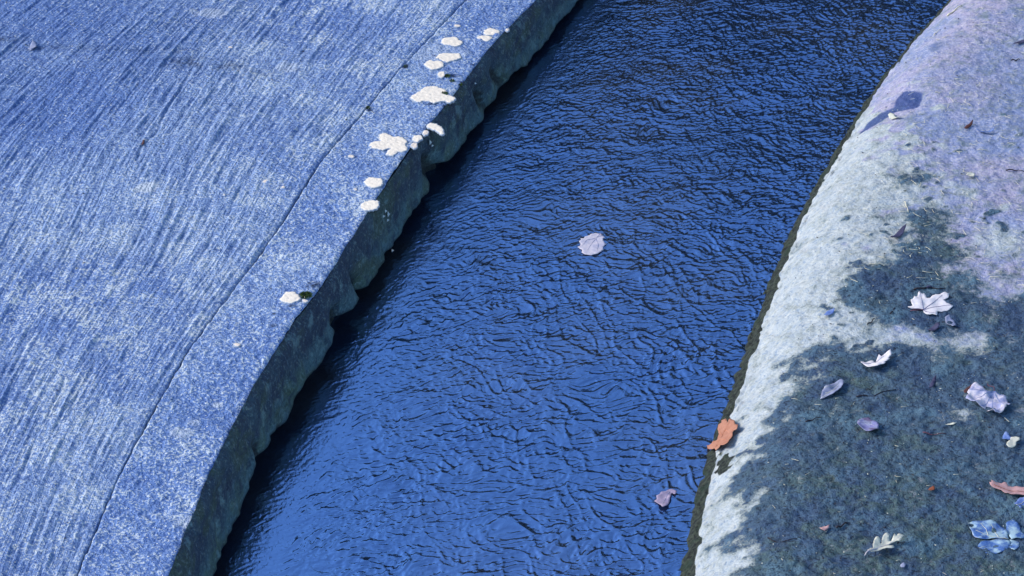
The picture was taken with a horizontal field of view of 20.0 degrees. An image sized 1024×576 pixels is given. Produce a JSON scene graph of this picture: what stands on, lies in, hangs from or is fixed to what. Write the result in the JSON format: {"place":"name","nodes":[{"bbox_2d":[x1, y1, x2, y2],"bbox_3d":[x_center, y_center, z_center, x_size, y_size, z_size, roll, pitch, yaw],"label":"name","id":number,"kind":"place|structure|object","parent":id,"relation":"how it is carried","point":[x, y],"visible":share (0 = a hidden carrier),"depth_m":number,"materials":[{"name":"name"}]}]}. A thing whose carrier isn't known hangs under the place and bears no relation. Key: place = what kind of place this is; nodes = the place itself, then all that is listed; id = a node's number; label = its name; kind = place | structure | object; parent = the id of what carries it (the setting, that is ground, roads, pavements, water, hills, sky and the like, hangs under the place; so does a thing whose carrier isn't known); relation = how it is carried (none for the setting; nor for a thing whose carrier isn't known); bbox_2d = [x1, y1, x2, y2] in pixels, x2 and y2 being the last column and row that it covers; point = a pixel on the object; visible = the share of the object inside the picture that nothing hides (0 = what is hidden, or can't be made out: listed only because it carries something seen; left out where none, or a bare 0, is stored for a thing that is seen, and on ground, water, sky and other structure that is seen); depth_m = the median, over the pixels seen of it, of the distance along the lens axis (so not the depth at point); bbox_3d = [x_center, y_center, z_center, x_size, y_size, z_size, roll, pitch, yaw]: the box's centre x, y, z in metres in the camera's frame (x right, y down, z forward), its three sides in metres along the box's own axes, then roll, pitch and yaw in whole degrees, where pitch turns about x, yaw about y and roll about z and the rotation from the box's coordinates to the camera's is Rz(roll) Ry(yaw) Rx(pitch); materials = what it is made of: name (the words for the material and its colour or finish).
{"place":"outdoors","nodes":[
{"label":"outdoors","id":0,"kind":"place"},
{"bbox_2d":[0,0,466,575],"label":"pavement","id":1,"kind":"structure","parent":0,"point":[180,84],"depth_m":7.12,"materials":[{"name":"concrete"}]},
{"bbox_2d":[28,41,36,49],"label":"fallen leaf","id":2,"kind":"object","parent":1,"relation":"on","point":[33,45],"visible":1,"depth_m":7.80,"materials":[{"name":"plant"}]},
{"bbox_2d":[168,0,947,575],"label":"water","id":3,"kind":"structure","parent":0,"point":[506,378],"depth_m":6.94,"materials":[{"name":"blue liquid"}]},
{"bbox_2d":[578,233,605,254],"bbox_3d":[0.199,-0.111,7.201,0.072,0.007,0.109,0,31,0],"label":"fallen leaf","id":4,"kind":"object","parent":3,"relation":"on","point":[593,243],"visible":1,"depth_m":7.20,"materials":[{"name":"white plant"}]},
{"bbox_2d":[655,489,676,506],"bbox_3d":[0.329,0.452,6.266,0.035,0.006,0.076,12,33,19],"label":"fallen leaf","id":5,"kind":"object","parent":3,"relation":"on","point":[663,499],"visible":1,"depth_m":6.27,"materials":[{"name":"plant"}]},
{"bbox_2d":[680,0,1023,575],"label":"bank","id":6,"kind":"structure","parent":0,"point":[744,489],"depth_m":6.58,"materials":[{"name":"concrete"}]},
{"bbox_2d":[3,2,1016,570],"bbox_3d":[0.059,-0.120,6.969,2.927,0.144,2.691,0,31,0],"label":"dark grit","id":7,"kind":"object","parent":6,"relation":"on","point":[759,392],"visible":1,"depth_m":6.54,"materials":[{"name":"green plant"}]},
{"bbox_2d":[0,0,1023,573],"bbox_3d":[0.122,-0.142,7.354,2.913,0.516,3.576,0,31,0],"label":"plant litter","id":8,"kind":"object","parent":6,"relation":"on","point":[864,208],"visible":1,"depth_m":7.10,"materials":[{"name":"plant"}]},
{"bbox_2d":[2,2,1023,571],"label":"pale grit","id":9,"kind":"object","parent":6,"relation":"on","point":[774,340],"visible":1,"depth_m":6.79,"materials":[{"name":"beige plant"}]},
{"bbox_2d":[707,418,737,449],"bbox_3d":[0.465,0.328,6.411,0.066,0.076,0.145,0,31,0],"label":"fallen leaf","id":10,"kind":"object","parent":6,"relation":"on","point":[726,429],"visible":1,"depth_m":6.41,"materials":[{"name":"orange plant"}]},
{"bbox_2d":[819,524,829,530],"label":"fallen leaf","id":11,"kind":"object","parent":6,"relation":"on","point":[824,528],"visible":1,"depth_m":5.96,"materials":[{"name":"plant"}]},
{"bbox_2d":[824,308,834,314],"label":"fallen leaf","id":12,"kind":"object","parent":6,"relation":"on","point":[829,312],"visible":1,"depth_m":6.70,"materials":[{"name":"blue plant"}]},
{"bbox_2d":[820,379,843,398],"bbox_3d":[0.706,0.224,6.420,0.034,0.011,0.096,15,34,24],"label":"fallen leaf","id":13,"kind":"object","parent":6,"relation":"on","point":[828,390],"visible":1,"depth_m":6.42,"materials":[{"name":"blue plant"}]},
{"bbox_2d":[857,417,878,430],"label":"fallen leaf","id":14,"kind":"object","parent":6,"relation":"on","point":[867,424],"visible":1,"depth_m":6.28,"materials":[{"name":"purple plant"}]},
{"bbox_2d":[861,349,890,366],"bbox_3d":[0.828,0.161,6.513,0.086,0.014,0.043,-21,37,-30],"label":"fallen leaf","id":15,"kind":"object","parent":6,"relation":"on","point":[882,359],"visible":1,"depth_m":6.51,"materials":[{"name":"white plant"}]},
{"bbox_2d":[856,389,895,396],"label":"twig","id":16,"kind":"object","parent":6,"relation":"on","point":[874,395],"visible":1,"depth_m":6.40,"materials":[{"name":"plant"}]},
{"bbox_2d":[864,533,903,555],"bbox_3d":[0.756,0.518,5.904,0.101,0.021,0.044,-17,35,-26],"label":"fallen leaf","id":17,"kind":"object","parent":6,"relation":"on","point":[878,546],"visible":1,"depth_m":5.91,"materials":[{"name":"white plant"}]},
{"bbox_2d":[888,113,898,118],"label":"fallen leaf","id":18,"kind":"object","parent":6,"relation":"on","point":[891,115],"visible":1,"depth_m":7.57,"materials":[{"name":"white plant"}]},
{"bbox_2d":[890,224,905,236],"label":"fallen leaf","id":19,"kind":"object","parent":6,"relation":"on","point":[899,233],"visible":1,"depth_m":7.01,"materials":[{"name":"plant"}]},
{"bbox_2d":[914,285,944,289],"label":"twig","id":20,"kind":"object","parent":6,"relation":"on","point":[929,286],"visible":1,"depth_m":6.78,"materials":[{"name":"plant"}]},
{"bbox_2d":[909,291,952,314],"bbox_3d":[0.967,0.035,6.720,0.106,0.007,0.105,0,31,0],"label":"fallen leaf","id":21,"kind":"object","parent":6,"relation":"on","point":[934,304],"visible":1,"depth_m":6.72,"materials":[{"name":"white plant"}]},
{"bbox_2d":[929,375,935,387],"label":"fallen leaf","id":22,"kind":"object","parent":6,"relation":"on","point":[933,381],"visible":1,"depth_m":6.43,"materials":[{"name":"plant"}]},
{"bbox_2d":[928,322,939,330],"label":"fallen leaf","id":23,"kind":"object","parent":6,"relation":"on","point":[935,326],"visible":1,"depth_m":6.63,"materials":[{"name":"purple plant"}]},
{"bbox_2d":[945,314,955,325],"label":"fallen leaf","id":24,"kind":"object","parent":6,"relation":"on","point":[948,318],"visible":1,"depth_m":6.66,"materials":[{"name":"blue plant"}]},
{"bbox_2d":[964,120,972,128],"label":"fallen leaf","id":25,"kind":"object","parent":6,"relation":"on","point":[968,125],"visible":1,"depth_m":7.47,"materials":[{"name":"brown plant"}]},
{"bbox_2d":[964,382,1010,412],"bbox_3d":[1.041,0.240,6.344,0.092,0.026,0.124,-16,35,-25],"label":"fallen leaf","id":26,"kind":"object","parent":6,"relation":"on","point":[980,395],"visible":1,"depth_m":6.35,"materials":[{"name":"purple plant"}]},
{"bbox_2d":[969,519,1023,553],"bbox_3d":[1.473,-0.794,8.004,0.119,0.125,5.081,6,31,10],"label":"fallen leaf","id":27,"kind":"object","parent":6,"relation":"on","point":[983,530],"visible":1,"depth_m":5.96,"materials":[{"name":"plant"}]},
{"bbox_2d":[989,480,1023,494],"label":"fallen leaf","id":28,"kind":"object","parent":6,"relation":"on","point":[1004,487],"visible":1,"depth_m":6.08,"materials":[{"name":"pink plant"}]},
{"bbox_2d":[1002,431,1019,447],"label":"fallen leaf","id":29,"kind":"object","parent":6,"relation":"on","point":[1011,442],"visible":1,"depth_m":6.22,"materials":[{"name":"white plant"}]},
{"bbox_2d":[1015,497,1023,507],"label":"fallen leaf","id":30,"kind":"object","parent":6,"relation":"on","point":[1019,502],"visible":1,"depth_m":6.05,"materials":[{"name":"blue plant"}]},
{"label":"ground","id":31,"kind":"structure","parent":0,"visible":0},
{"bbox_2d":[78,0,577,575],"bbox_3d":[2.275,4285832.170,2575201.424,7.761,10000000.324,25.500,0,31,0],"label":"concrete kerb","id":32,"kind":"structure","parent":31,"relation":"on","point":[216,420],"depth_m":6.62,"materials":[{"name":"grey concrete"}]},
{"bbox_2d":[233,343,240,347],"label":"lichen patch","id":33,"kind":"object","parent":32,"relation":"on","point":[237,345],"visible":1,"depth_m":6.44,"materials":[{"name":"white plant"}]},
{"bbox_2d":[279,291,301,303],"bbox_3d":[-0.503,0.023,6.625,0.049,0.008,0.056,11,33,18],"label":"lichen patch","id":34,"kind":"object","parent":32,"relation":"attached to","point":[289,297],"visible":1,"depth_m":6.62,"materials":[{"name":"white plant"}]},
{"bbox_2d":[299,291,312,298],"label":"moss tuft","id":35,"kind":"object","parent":32,"relation":"on","point":[303,294],"visible":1,"depth_m":6.63,"materials":[{"name":"green plant"}]},
{"bbox_2d":[359,200,379,211],"bbox_3d":[-0.344,-0.199,7.022,0.050,0.008,0.053,0,31,0],"label":"lichen patch","id":36,"kind":"object","parent":32,"relation":"on","point":[370,206],"visible":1,"depth_m":7.02,"materials":[{"name":"white plant"}]},
{"bbox_2d":[364,177,383,188],"bbox_3d":[-0.339,-0.257,7.115,0.050,0.008,0.057,0,31,0],"label":"lichen patch","id":37,"kind":"object","parent":32,"relation":"on","point":[372,182],"visible":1,"depth_m":7.11,"materials":[{"name":"white plant"}]},
{"bbox_2d":[368,133,407,156],"bbox_3d":[-0.308,-0.361,7.301,0.101,0.015,0.126,-27,40,-37],"label":"lichen patch","id":38,"kind":"object","parent":32,"relation":"on","point":[393,145],"visible":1,"depth_m":7.29,"materials":[{"name":"white plant"}]},
{"bbox_2d":[410,143,417,149],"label":"lichen patch","id":39,"kind":"object","parent":32,"relation":"on","point":[413,146],"visible":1,"depth_m":7.28,"materials":[{"name":"white plant"}]},
{"bbox_2d":[412,135,422,143],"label":"lichen patch","id":40,"kind":"object","parent":32,"relation":"on","point":[417,139],"visible":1,"depth_m":7.32,"materials":[{"name":"white plant"}]},
{"bbox_2d":[422,130,428,136],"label":"lichen patch","id":41,"kind":"object","parent":32,"relation":"attached to","point":[425,133],"visible":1,"depth_m":7.35,"materials":[{"name":"white plant"}]},
{"bbox_2d":[409,86,455,103],"bbox_3d":[-0.205,-0.501,7.552,0.122,0.010,0.107,0,31,0],"label":"lichen patch","id":42,"kind":"object","parent":32,"relation":"on","point":[433,94],"visible":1,"depth_m":7.54,"materials":[{"name":"white plant"}]},
{"bbox_2d":[423,60,443,70],"bbox_3d":[-0.207,-0.592,7.711,0.056,0.008,0.064,0,31,0],"label":"lichen patch","id":43,"kind":"object","parent":32,"relation":"on","point":[433,65],"visible":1,"depth_m":7.71,"materials":[{"name":"white plant"}]},
{"bbox_2d":[426,123,444,135],"bbox_3d":[-0.190,-0.404,7.376,0.035,0.009,0.077,-24,38,-34],"label":"lichen patch","id":44,"kind":"object","parent":32,"relation":"attached to","point":[437,129],"visible":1,"depth_m":7.37,"materials":[{"name":"white plant"}]},
{"bbox_2d":[437,71,444,78],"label":"lichen patch","id":45,"kind":"object","parent":32,"relation":"on","point":[441,74],"visible":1,"depth_m":7.66,"materials":[{"name":"white plant"}]},
{"bbox_2d":[436,53,461,63],"bbox_3d":[-0.170,-0.614,7.751,0.072,0.008,0.060,0,31,0],"label":"lichen patch","id":46,"kind":"object","parent":32,"relation":"on","point":[447,58],"visible":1,"depth_m":7.75,"materials":[{"name":"white plant"}]},
{"bbox_2d":[441,37,462,46],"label":"lichen patch","id":47,"kind":"object","parent":32,"relation":"on","point":[453,41],"visible":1,"depth_m":7.84,"materials":[{"name":"white plant"}]},
{"bbox_2d":[477,35,492,41],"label":"lichen patch","id":48,"kind":"object","parent":32,"relation":"attached to","point":[485,38],"visible":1,"depth_m":7.86,"materials":[{"name":"white plant"}]},
{"bbox_2d":[483,28,499,35],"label":"lichen patch","id":49,"kind":"object","parent":32,"relation":"on","point":[490,31],"visible":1,"depth_m":7.89,"materials":[{"name":"white plant"}]}
]}

